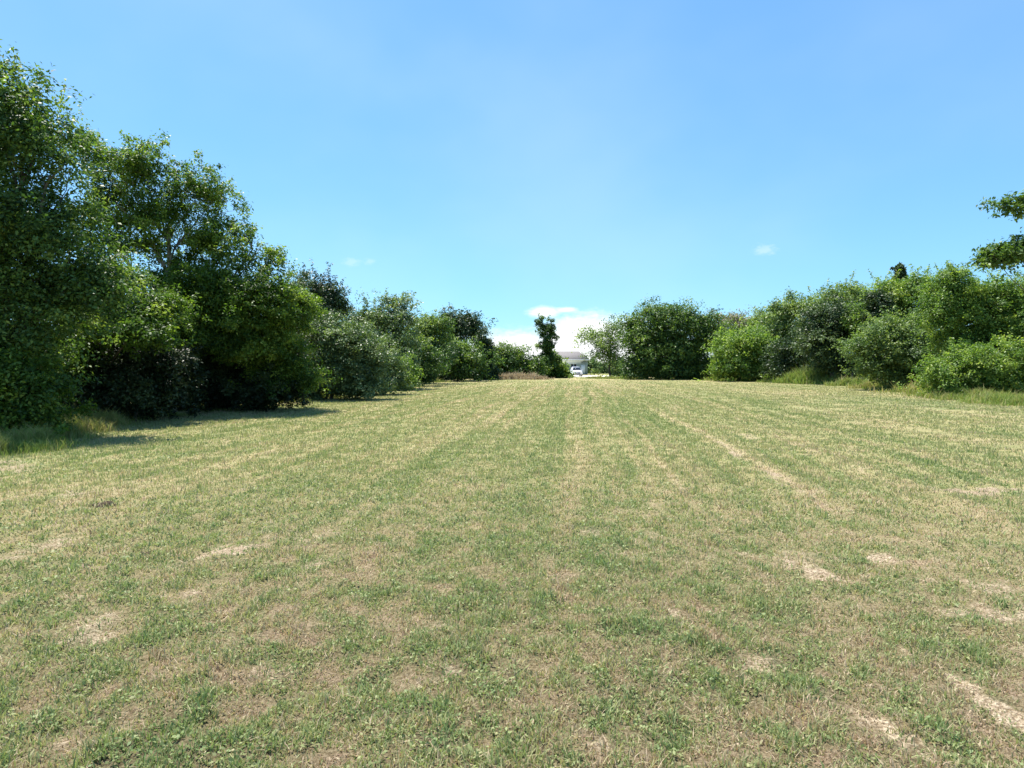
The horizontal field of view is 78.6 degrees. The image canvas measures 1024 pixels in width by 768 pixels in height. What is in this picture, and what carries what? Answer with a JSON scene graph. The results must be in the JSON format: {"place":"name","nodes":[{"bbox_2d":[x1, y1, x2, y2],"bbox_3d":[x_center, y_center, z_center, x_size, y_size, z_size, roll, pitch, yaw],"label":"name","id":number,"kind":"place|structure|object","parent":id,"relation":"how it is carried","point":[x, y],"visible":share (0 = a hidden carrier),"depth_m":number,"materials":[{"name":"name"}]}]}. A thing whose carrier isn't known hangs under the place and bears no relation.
{"place":"outdoors","nodes":[
{"label":"outdoors","id":0,"kind":"place"},
{"bbox_2d":[0,374,1023,767],"bbox_3d":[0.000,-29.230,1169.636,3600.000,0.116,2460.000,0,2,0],"label":"field","id":1,"kind":"structure","parent":0,"point":[328,756],"depth_m":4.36,"materials":[{"name":"green plant"}]},
{"bbox_2d":[0,317,102,438],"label":"bush","id":2,"kind":"object","parent":1,"relation":"on","point":[28,396],"visible":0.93,"depth_m":13.30,"materials":[{"name":"green plant"}]},
{"bbox_2d":[0,39,169,377],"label":"deciduous tree","id":3,"kind":"object","parent":1,"relation":"on","point":[38,291],"visible":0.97,"depth_m":14.13,"materials":[{"name":"green plant"}]},
{"bbox_2d":[86,501,114,507],"bbox_3d":[-4.771,1.409,7.269,0.307,0.097,0.184,0,2,0],"label":"soil clod","id":4,"kind":"object","parent":1,"relation":"on","point":[104,503],"visible":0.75,"depth_m":7.24,"materials":[{"name":"brown soil"}]},
{"bbox_2d":[29,335,211,421],"bbox_3d":[-11.942,-0.429,18.934,5.426,3.468,4.261,0,2,0],"label":"bush","id":5,"kind":"object","parent":1,"relation":"on","point":[146,383],"visible":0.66,"depth_m":18.40,"materials":[{"name":"green plant"}]},
{"bbox_2d":[33,250,241,401],"bbox_3d":[-12.243,-1.287,18.762,7.261,5.114,4.559,1,2,27],"label":"tree","id":6,"kind":"object","parent":1,"relation":"on","point":[153,329],"visible":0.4,"depth_m":17.61,"materials":[{"name":"green plant"}]},
{"bbox_2d":[57,104,299,412],"bbox_3d":[-11.680,-4.117,21.810,8.281,10.634,3.802,0,2,0],"label":"deciduous tree","id":7,"kind":"object","parent":1,"relation":"on","point":[139,167],"visible":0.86,"depth_m":21.56,"materials":[{"name":"green plant"}]},
{"bbox_2d":[0,377,451,455],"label":"rough grass","id":8,"kind":"structure","parent":1,"relation":"on","point":[42,437],"depth_m":13.28,"materials":[{"name":"green plant"}]},
{"bbox_2d":[139,320,325,411],"bbox_3d":[-10.876,-0.935,23.405,7.300,4.215,4.875,0,2,0],"label":"bush","id":9,"kind":"object","parent":1,"relation":"on","point":[220,391],"visible":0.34,"depth_m":22.41,"materials":[{"name":"green plant"}]},
{"bbox_2d":[137,248,342,409],"bbox_3d":[-11.215,-1.893,23.660,9.877,6.113,6.048,1,2,39],"label":"tree","id":10,"kind":"object","parent":1,"relation":"on","point":[270,311],"visible":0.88,"depth_m":21.33,"materials":[{"name":"green plant"}]},
{"bbox_2d":[28,356,503,379],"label":"undergrowth","id":11,"kind":"object","parent":1,"relation":"on","point":[444,377],"visible":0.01,"depth_m":78.77,"materials":[{"name":"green plant"}]},
{"bbox_2d":[284,259,367,321],"bbox_3d":[-11.983,-3.375,37.992,5.225,8.255,4.950,1,2,21],"label":"deciduous tree","id":12,"kind":"object","parent":1,"relation":"on","point":[333,298],"visible":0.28,"depth_m":37.36,"materials":[{"name":"green plant"}]},
{"bbox_2d":[296,309,396,400],"bbox_3d":[-8.747,-1.398,30.978,6.500,4.700,4.183,0,2,0],"label":"bush","id":13,"kind":"object","parent":1,"relation":"on","point":[356,363],"visible":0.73,"depth_m":30.37,"materials":[{"name":"green plant"}]},
{"bbox_2d":[343,322,418,394],"bbox_3d":[-8.551,-1.429,36.913,5.703,4.428,4.419,1,2,22],"label":"bush","id":14,"kind":"object","parent":1,"relation":"on","point":[396,373],"visible":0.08,"depth_m":36.67,"materials":[{"name":"green plant"}]},
{"bbox_2d":[339,287,434,387],"bbox_3d":[-10.156,-3.404,47.320,8.610,7.824,6.321,0,2,0],"label":"deciduous tree","id":15,"kind":"object","parent":1,"relation":"on","point":[400,320],"visible":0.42,"depth_m":46.34,"materials":[{"name":"green plant"}]},
{"bbox_2d":[386,352,425,390],"bbox_3d":[-8.212,-0.832,43.349,4.601,2.918,4.149,0,2,0],"label":"bush","id":16,"kind":"object","parent":1,"relation":"on","point":[414,376],"visible":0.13,"depth_m":42.83,"materials":[{"name":"green plant"}]},
{"bbox_2d":[397,308,459,383],"bbox_3d":[-8.485,-3.718,61.813,7.592,7.699,5.954,1,2,22],"label":"deciduous tree","id":17,"kind":"object","parent":1,"relation":"on","point":[436,328],"visible":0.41,"depth_m":61.02,"materials":[{"name":"green plant"}]},
{"bbox_2d":[405,331,452,385],"bbox_3d":[-8.537,-2.269,53.890,6.793,5.202,5.784,0,2,0],"label":"bush","id":18,"kind":"object","parent":1,"relation":"on","point":[430,364],"visible":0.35,"depth_m":53.45,"materials":[{"name":"green plant"}]},
{"bbox_2d":[435,302,497,378],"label":"deciduous tree","id":19,"kind":"object","parent":1,"relation":"on","point":[469,328],"visible":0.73,"depth_m":78.75,"materials":[{"name":"green plant"}]},
{"bbox_2d":[441,336,506,381],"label":"bush","id":20,"kind":"object","parent":1,"relation":"on","point":[468,361],"visible":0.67,"depth_m":71.09,"materials":[{"name":"green plant"}]},
{"bbox_2d":[471,334,502,379],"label":"tree","id":21,"kind":"object","parent":1,"relation":"on","point":[488,344],"visible":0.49,"depth_m":81.04,"materials":[{"name":"green plant"}]},
{"bbox_2d":[492,339,555,376],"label":"bush","id":22,"kind":"object","parent":1,"relation":"on","point":[516,360],"visible":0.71,"depth_m":90.51,"materials":[{"name":"green plant"}]},
{"bbox_2d":[499,371,553,379],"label":"dry grass","id":23,"kind":"structure","parent":1,"relation":"on","point":[519,376],"depth_m":82.82,"materials":[{"name":"beige plant"}]},
{"bbox_2d":[534,313,560,376],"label":"slender tree","id":24,"kind":"object","parent":1,"relation":"on","point":[546,345],"visible":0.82,"depth_m":94.36,"materials":[{"name":"green plant"}]},
{"bbox_2d":[544,349,576,377],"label":"bush","id":25,"kind":"object","parent":1,"relation":"on","point":[560,370],"visible":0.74,"depth_m":95.62,"materials":[{"name":"green plant"}]},
{"bbox_2d":[570,367,582,376],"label":"parked car","id":26,"kind":"object","parent":1,"relation":"on","point":[577,370],"visible":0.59,"depth_m":109.13,"materials":[{"name":"silver metal"}]},
{"bbox_2d":[584,355,613,373],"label":"tree","id":27,"kind":"object","parent":1,"relation":"on","point":[594,363],"visible":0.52,"depth_m":162.79,"materials":[{"name":"green plant"}]},
{"bbox_2d":[569,314,637,375],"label":"deciduous tree","id":28,"kind":"object","parent":1,"relation":"on","point":[607,350],"visible":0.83,"depth_m":97.47,"materials":[{"name":"green plant"}]},
{"bbox_2d":[603,295,728,379],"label":"deciduous tree","id":29,"kind":"object","parent":1,"relation":"on","point":[657,353],"visible":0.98,"depth_m":82.16,"materials":[{"name":"green plant"}]},
{"bbox_2d":[705,307,758,355],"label":"tree","id":30,"kind":"object","parent":1,"relation":"on","point":[734,315],"visible":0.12,"depth_m":123.21,"materials":[{"name":"green plant"}]},
{"bbox_2d":[691,317,781,381],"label":"bush","id":31,"kind":"object","parent":1,"relation":"on","point":[735,358],"visible":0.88,"depth_m":70.75,"materials":[{"name":"green plant"}]},
{"bbox_2d":[706,298,778,361],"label":"deciduous tree","id":32,"kind":"object","parent":1,"relation":"on","point":[754,318],"visible":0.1,"depth_m":89.39,"materials":[{"name":"green plant"}]},
{"bbox_2d":[746,286,820,367],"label":"deciduous tree","id":33,"kind":"object","parent":1,"relation":"on","point":[783,310],"visible":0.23,"depth_m":80.81,"materials":[{"name":"green plant"}]},
{"bbox_2d":[754,320,818,380],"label":"shrub","id":34,"kind":"object","parent":1,"relation":"on","point":[786,361],"visible":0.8,"depth_m":65.61,"materials":[{"name":"green plant"}]},
{"bbox_2d":[608,348,994,381],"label":"undergrowth","id":35,"kind":"object","parent":1,"relation":"on","point":[614,369],"visible":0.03,"depth_m":78.58,"materials":[{"name":"green plant"}]},
{"bbox_2d":[787,294,864,380],"bbox_3d":[30.788,-4.133,59.741,9.660,8.654,7.785,0,2,0],"label":"deciduous tree","id":36,"kind":"object","parent":1,"relation":"on","point":[818,329],"visible":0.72,"depth_m":58.95,"materials":[{"name":"green plant"}]},
{"bbox_2d":[791,271,876,357],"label":"deciduous tree","id":37,"kind":"object","parent":1,"relation":"on","point":[850,292],"visible":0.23,"depth_m":76.77,"materials":[{"name":"green plant"}]},
{"bbox_2d":[852,288,900,375],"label":"cedar","id":38,"kind":"object","parent":1,"relation":"on","point":[873,300],"visible":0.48,"depth_m":55.42,"materials":[{"name":"green plant"}]},
{"bbox_2d":[831,305,949,387],"bbox_3d":[26.907,-2.471,43.907,8.831,6.170,6.503,0,2,0],"label":"bush","id":39,"kind":"object","parent":1,"relation":"on","point":[891,347],"visible":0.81,"depth_m":43.16,"materials":[{"name":"green plant"}]},
{"bbox_2d":[836,264,955,378],"bbox_3d":[35.980,-5.497,57.817,12.188,11.501,7.243,0,2,0],"label":"deciduous tree","id":40,"kind":"object","parent":1,"relation":"on","point":[902,289],"visible":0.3,"depth_m":57.00,"materials":[{"name":"green plant"}]},
{"bbox_2d":[889,261,908,309],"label":"cedar","id":41,"kind":"object","parent":1,"relation":"on","point":[903,272],"visible":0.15,"depth_m":67.34,"materials":[{"name":"green plant"}]},
{"bbox_2d":[893,330,1023,394],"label":"bush","id":42,"kind":"object","parent":1,"relation":"on","point":[988,368],"visible":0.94,"depth_m":32.49,"materials":[{"name":"green plant"}]},
{"bbox_2d":[905,259,1023,358],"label":"deciduous tree","id":43,"kind":"object","parent":1,"relation":"on","point":[984,310],"visible":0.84,"depth_m":36.19,"materials":[{"name":"green plant"}]},
{"bbox_2d":[967,190,1023,289],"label":"overhanging tree","id":44,"kind":"object","parent":1,"relation":"on","point":[1010,253],"visible":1,"depth_m":14.89,"materials":[{"name":"green plant"}]},
{"bbox_2d":[0,0,1023,361],"label":"sky","id":45,"kind":"structure","parent":0,"point":[574,162],"materials":[{"name":"blue"}]},
{"bbox_2d":[553,351,589,374],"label":"house","id":46,"kind":"structure","parent":0,"point":[574,360],"depth_m":139.94,"materials":[{"name":"white"}]},
{"bbox_2d":[581,365,584,373],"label":"door","id":47,"kind":"structure","parent":46,"relation":"in","point":[582,366],"depth_m":139.93,"materials":[{"name":"white"}]},
{"bbox_2d":[576,362,1023,405],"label":"rough grass","id":48,"kind":"structure","parent":0,"point":[810,376],"depth_m":43.43,"materials":[{"name":"green plant"}]}
]}

